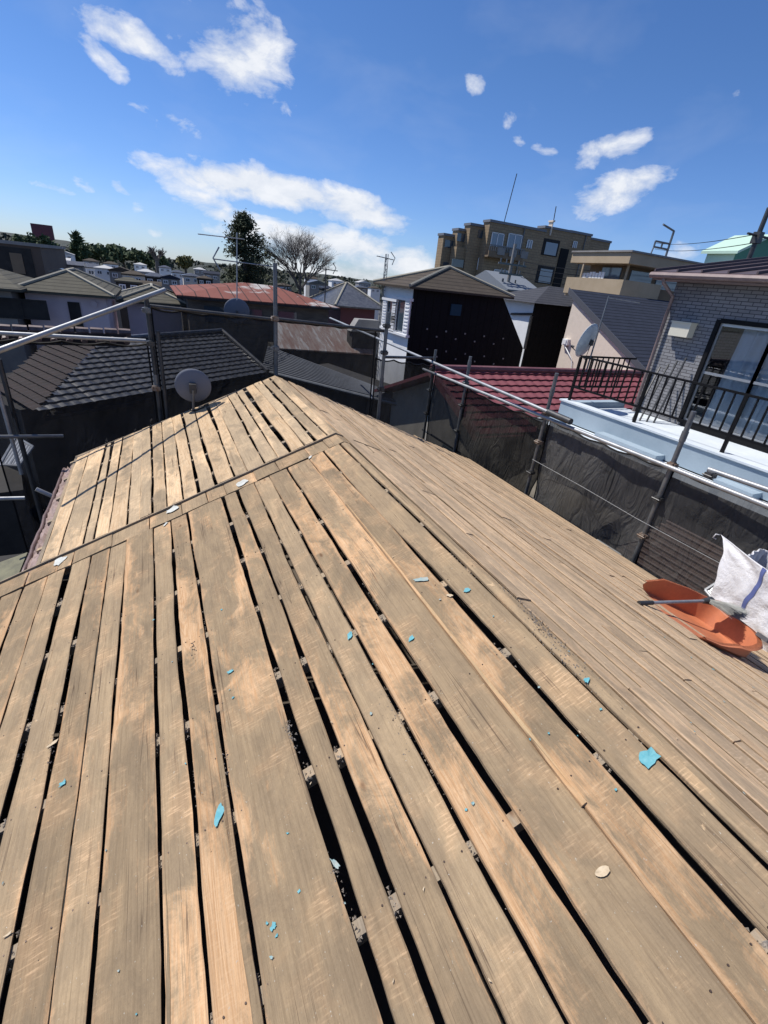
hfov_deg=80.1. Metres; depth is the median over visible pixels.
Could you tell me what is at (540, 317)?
black white house
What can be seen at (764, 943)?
debris
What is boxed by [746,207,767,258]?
utility pole
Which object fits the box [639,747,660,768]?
flake
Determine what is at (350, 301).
maroon walled house
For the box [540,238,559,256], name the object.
window
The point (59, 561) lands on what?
paper scrap
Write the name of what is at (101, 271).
distant house
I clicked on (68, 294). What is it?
lavender house
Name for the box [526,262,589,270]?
wire
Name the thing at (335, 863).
flake
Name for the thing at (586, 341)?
satellite dish
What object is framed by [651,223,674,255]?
aerial mast
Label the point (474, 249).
apartment block
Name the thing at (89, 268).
distant house
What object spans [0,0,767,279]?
sky
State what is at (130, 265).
woodland
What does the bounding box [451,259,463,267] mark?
window
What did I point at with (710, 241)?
wire
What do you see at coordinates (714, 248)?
wire
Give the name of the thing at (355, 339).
carport shed
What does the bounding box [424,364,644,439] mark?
red roof house
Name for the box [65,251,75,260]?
distant house
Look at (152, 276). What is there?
distant house
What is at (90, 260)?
distant house
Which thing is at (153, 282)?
distant house
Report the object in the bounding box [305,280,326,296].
distant house
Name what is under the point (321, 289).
distant house
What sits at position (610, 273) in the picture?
window
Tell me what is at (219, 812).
flake
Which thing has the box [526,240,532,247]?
window
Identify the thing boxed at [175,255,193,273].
broadleaf tree
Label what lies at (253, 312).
window
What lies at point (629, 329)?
cream house
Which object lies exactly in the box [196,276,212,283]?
distant house
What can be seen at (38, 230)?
billboard
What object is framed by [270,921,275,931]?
flake
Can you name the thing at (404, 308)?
window
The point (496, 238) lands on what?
window
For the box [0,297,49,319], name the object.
window
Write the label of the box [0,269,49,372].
grey eaved house
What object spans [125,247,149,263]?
broadleaf tree
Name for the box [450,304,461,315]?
window
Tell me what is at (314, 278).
distant house
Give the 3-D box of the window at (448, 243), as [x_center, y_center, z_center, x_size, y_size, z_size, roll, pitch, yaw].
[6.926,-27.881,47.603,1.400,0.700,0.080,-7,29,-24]
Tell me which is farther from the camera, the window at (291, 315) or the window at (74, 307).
the window at (291, 315)
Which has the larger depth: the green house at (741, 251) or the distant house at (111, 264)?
the distant house at (111, 264)
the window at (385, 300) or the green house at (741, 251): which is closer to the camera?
the window at (385, 300)
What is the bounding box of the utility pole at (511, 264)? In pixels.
[498,244,525,282]
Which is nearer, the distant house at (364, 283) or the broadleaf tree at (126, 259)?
the broadleaf tree at (126, 259)
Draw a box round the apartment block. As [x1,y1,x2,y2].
[434,174,611,287]
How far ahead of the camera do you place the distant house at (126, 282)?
24.18 m
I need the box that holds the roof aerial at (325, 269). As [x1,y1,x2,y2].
[316,263,336,302]
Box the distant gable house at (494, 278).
[475,270,536,291]
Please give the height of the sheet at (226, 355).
2.111 m
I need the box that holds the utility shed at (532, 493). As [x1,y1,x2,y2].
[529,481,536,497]
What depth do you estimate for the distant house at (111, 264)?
66.38 m
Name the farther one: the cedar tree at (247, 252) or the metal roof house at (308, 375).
the cedar tree at (247, 252)
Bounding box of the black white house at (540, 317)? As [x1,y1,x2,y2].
[504,286,572,367]
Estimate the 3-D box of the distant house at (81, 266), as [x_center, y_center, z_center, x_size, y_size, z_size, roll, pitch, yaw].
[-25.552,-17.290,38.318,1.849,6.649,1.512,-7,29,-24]
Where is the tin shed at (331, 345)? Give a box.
[278,322,372,376]
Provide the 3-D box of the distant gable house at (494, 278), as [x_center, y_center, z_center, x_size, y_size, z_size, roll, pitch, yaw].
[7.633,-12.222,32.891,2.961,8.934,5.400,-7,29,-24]
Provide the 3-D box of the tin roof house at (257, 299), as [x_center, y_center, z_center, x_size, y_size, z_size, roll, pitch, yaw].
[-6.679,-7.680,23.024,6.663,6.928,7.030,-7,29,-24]
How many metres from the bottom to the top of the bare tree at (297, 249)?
10.078 m
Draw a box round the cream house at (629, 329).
[556,288,668,369]
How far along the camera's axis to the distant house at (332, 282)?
103.64 m
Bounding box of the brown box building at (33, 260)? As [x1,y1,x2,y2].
[0,240,66,277]
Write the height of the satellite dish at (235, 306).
1.022 m
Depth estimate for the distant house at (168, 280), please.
31.33 m
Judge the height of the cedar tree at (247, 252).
10.373 m
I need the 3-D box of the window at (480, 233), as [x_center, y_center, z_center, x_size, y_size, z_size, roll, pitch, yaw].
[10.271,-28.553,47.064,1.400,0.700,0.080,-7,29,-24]
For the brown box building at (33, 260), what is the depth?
27.95 m
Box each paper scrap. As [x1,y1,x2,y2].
[54,556,66,565]
[166,506,178,512]
[236,479,247,486]
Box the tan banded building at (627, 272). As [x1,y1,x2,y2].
[563,250,701,300]
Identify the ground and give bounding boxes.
[295,292,381,320]
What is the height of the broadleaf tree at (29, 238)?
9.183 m
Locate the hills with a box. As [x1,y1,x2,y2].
[0,232,382,294]
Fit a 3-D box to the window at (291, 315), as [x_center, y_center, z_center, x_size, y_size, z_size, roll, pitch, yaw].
[-4.219,-8.422,19.974,0.800,0.600,0.040,-7,29,-24]
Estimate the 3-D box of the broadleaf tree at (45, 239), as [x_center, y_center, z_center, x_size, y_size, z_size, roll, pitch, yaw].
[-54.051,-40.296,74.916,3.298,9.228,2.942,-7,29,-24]
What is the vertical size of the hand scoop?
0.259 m
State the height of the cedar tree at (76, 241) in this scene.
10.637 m
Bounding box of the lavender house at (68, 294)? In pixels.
[18,268,121,363]
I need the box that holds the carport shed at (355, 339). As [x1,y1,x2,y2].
[347,318,379,378]
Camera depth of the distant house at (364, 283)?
116.05 m
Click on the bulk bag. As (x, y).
(741, 580)
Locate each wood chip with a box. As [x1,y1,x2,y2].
[46,738,58,747]
[595,865,609,876]
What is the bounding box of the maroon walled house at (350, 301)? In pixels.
[309,282,381,326]
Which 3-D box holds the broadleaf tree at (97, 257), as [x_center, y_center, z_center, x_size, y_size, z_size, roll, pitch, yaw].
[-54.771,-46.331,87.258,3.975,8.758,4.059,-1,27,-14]
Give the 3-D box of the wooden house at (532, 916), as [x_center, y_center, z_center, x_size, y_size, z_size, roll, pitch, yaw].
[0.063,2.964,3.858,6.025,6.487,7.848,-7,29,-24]
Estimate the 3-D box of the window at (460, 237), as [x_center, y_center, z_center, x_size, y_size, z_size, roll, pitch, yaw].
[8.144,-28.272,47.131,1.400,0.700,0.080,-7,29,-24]
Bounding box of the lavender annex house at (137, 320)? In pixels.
[115,283,185,334]
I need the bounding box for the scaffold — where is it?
[0,263,767,596]
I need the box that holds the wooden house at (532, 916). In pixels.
[0,376,767,1023]
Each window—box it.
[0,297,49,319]
[67,302,83,331]
[119,284,125,289]
[204,306,223,311]
[249,309,261,315]
[278,311,296,322]
[379,297,398,331]
[388,296,413,337]
[444,240,453,247]
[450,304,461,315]
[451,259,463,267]
[457,233,464,241]
[477,230,482,237]
[490,232,504,246]
[506,233,522,248]
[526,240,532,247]
[534,265,554,284]
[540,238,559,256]
[572,241,577,247]
[602,267,676,290]
[677,319,767,451]
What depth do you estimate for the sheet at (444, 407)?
8.49 m
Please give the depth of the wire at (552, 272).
26.32 m
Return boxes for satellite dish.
[175,369,210,411]
[224,298,249,314]
[571,296,609,371]
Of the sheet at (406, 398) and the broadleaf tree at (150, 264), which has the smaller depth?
the sheet at (406, 398)
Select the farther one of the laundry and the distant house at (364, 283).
the distant house at (364, 283)
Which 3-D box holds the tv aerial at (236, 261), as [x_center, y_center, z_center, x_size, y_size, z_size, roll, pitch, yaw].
[-5.006,-8.408,15.721,0.498,2.092,2.943,25,32,33]
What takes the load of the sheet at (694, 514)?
attached to the scaffold
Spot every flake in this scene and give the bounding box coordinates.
[214,803,223,826]
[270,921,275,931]
[330,859,339,868]
[413,577,427,580]
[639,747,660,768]
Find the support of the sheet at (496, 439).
attached to the scaffold
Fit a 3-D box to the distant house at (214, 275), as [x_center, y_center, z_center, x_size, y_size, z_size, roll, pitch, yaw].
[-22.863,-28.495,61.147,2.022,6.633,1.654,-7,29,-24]
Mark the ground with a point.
(379, 313)
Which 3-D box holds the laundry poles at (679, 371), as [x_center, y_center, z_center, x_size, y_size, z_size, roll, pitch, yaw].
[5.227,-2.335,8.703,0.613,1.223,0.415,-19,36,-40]
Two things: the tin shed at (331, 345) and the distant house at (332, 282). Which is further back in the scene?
the distant house at (332, 282)
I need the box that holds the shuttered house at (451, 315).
[373,265,522,366]
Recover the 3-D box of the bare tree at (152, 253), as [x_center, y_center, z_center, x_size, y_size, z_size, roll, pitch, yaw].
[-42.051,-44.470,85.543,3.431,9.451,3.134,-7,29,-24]
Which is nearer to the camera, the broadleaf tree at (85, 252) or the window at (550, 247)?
the window at (550, 247)
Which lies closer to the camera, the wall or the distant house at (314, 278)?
the wall
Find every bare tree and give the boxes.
[146,245,165,273]
[258,226,335,294]
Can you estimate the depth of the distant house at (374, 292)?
73.90 m
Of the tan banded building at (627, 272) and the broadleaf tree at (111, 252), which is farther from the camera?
the broadleaf tree at (111, 252)
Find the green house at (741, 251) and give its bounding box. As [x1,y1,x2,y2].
[701,234,767,262]
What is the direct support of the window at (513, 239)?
in the apartment block
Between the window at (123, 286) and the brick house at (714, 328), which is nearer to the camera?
the brick house at (714, 328)
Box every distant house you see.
[48,268,62,272]
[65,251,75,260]
[66,260,85,271]
[82,258,99,263]
[85,263,98,275]
[93,265,111,281]
[102,261,118,267]
[107,267,129,327]
[114,277,141,328]
[121,270,145,280]
[134,262,146,270]
[137,269,154,273]
[138,280,161,286]
[145,272,162,281]
[158,265,171,274]
[160,274,179,290]
[170,270,184,284]
[181,273,198,284]
[193,267,206,275]
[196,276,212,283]
[203,270,219,283]
[277,283,291,291]
[304,276,317,295]
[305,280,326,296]
[318,286,331,292]
[328,278,343,286]
[355,280,370,294]
[355,285,367,293]
[367,286,380,319]
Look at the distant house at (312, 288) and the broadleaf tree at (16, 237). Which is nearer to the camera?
the distant house at (312, 288)
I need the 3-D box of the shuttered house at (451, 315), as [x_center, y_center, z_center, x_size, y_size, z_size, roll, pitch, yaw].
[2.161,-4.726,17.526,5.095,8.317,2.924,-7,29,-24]
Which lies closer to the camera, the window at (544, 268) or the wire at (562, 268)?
the wire at (562, 268)
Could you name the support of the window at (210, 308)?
in the tin roof house at (257, 299)
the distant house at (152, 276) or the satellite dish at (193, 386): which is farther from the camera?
the distant house at (152, 276)
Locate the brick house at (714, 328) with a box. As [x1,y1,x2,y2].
[547,256,767,502]
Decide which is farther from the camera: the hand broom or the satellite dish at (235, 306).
the satellite dish at (235, 306)
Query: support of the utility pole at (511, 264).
on the ground
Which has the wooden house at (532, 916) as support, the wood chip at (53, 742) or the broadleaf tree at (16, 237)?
the wood chip at (53, 742)
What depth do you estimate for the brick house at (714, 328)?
8.10 m
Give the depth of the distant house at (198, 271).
83.68 m
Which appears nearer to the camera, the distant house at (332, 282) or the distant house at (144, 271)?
the distant house at (144, 271)
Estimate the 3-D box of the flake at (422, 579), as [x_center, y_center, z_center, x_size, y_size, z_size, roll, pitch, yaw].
[0.170,0.312,2.123,0.073,0.025,0.022,10,27,7]
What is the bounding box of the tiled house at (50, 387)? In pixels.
[0,324,160,555]
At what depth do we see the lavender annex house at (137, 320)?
18.99 m
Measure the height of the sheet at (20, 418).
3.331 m
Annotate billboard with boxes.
[30,223,54,242]
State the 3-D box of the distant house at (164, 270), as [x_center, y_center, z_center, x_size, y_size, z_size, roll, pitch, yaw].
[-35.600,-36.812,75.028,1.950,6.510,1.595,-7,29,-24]
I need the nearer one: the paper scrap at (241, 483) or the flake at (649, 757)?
the flake at (649, 757)
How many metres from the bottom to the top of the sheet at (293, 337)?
2.580 m
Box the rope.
[532,459,718,562]
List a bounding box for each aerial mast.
[375,252,394,357]
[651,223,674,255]
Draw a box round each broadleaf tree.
[11,233,23,241]
[22,232,41,243]
[38,233,59,245]
[77,242,92,259]
[87,243,103,261]
[91,243,127,262]
[118,244,131,267]
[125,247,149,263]
[141,251,153,269]
[152,255,169,266]
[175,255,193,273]
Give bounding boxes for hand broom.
[637,597,750,621]
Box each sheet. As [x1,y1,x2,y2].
[0,338,157,552]
[151,308,273,428]
[280,321,375,415]
[370,357,434,438]
[426,375,466,451]
[455,388,548,495]
[534,422,666,560]
[635,471,767,596]
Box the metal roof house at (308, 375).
[278,350,373,414]
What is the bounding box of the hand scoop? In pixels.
[643,579,767,656]
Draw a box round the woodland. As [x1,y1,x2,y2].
[0,233,383,301]
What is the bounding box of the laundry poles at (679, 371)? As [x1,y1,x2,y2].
[632,357,686,422]
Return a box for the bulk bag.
[710,534,767,653]
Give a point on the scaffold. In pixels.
(18, 451)
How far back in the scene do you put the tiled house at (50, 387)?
10.32 m
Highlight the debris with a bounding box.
[0,387,767,1023]
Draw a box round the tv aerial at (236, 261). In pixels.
[198,232,272,299]
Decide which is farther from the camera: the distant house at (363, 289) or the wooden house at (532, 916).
the distant house at (363, 289)
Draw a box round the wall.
[0,246,36,277]
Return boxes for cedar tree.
[67,230,92,261]
[217,208,295,292]
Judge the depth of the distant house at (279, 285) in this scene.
45.30 m
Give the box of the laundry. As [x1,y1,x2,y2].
[582,272,604,278]
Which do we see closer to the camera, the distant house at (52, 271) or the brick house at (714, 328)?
the brick house at (714, 328)
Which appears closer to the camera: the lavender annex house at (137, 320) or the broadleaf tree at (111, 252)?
the lavender annex house at (137, 320)
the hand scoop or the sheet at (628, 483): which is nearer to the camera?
the hand scoop
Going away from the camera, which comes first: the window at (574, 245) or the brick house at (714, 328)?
the brick house at (714, 328)
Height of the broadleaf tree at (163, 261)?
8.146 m
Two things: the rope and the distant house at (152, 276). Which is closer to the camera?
the rope
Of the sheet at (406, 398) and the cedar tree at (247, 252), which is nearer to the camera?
the sheet at (406, 398)
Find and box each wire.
[524,267,579,275]
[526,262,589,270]
[657,235,750,244]
[657,243,750,250]
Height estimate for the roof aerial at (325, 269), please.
3.576 m
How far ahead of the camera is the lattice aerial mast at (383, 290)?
15.97 m
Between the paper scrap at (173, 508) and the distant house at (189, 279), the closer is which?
the paper scrap at (173, 508)
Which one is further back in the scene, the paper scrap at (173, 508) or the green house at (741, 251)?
the green house at (741, 251)
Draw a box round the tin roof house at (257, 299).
[170,282,339,326]
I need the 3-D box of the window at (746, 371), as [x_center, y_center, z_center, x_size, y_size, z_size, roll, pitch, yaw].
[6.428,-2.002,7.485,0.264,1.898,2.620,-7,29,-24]

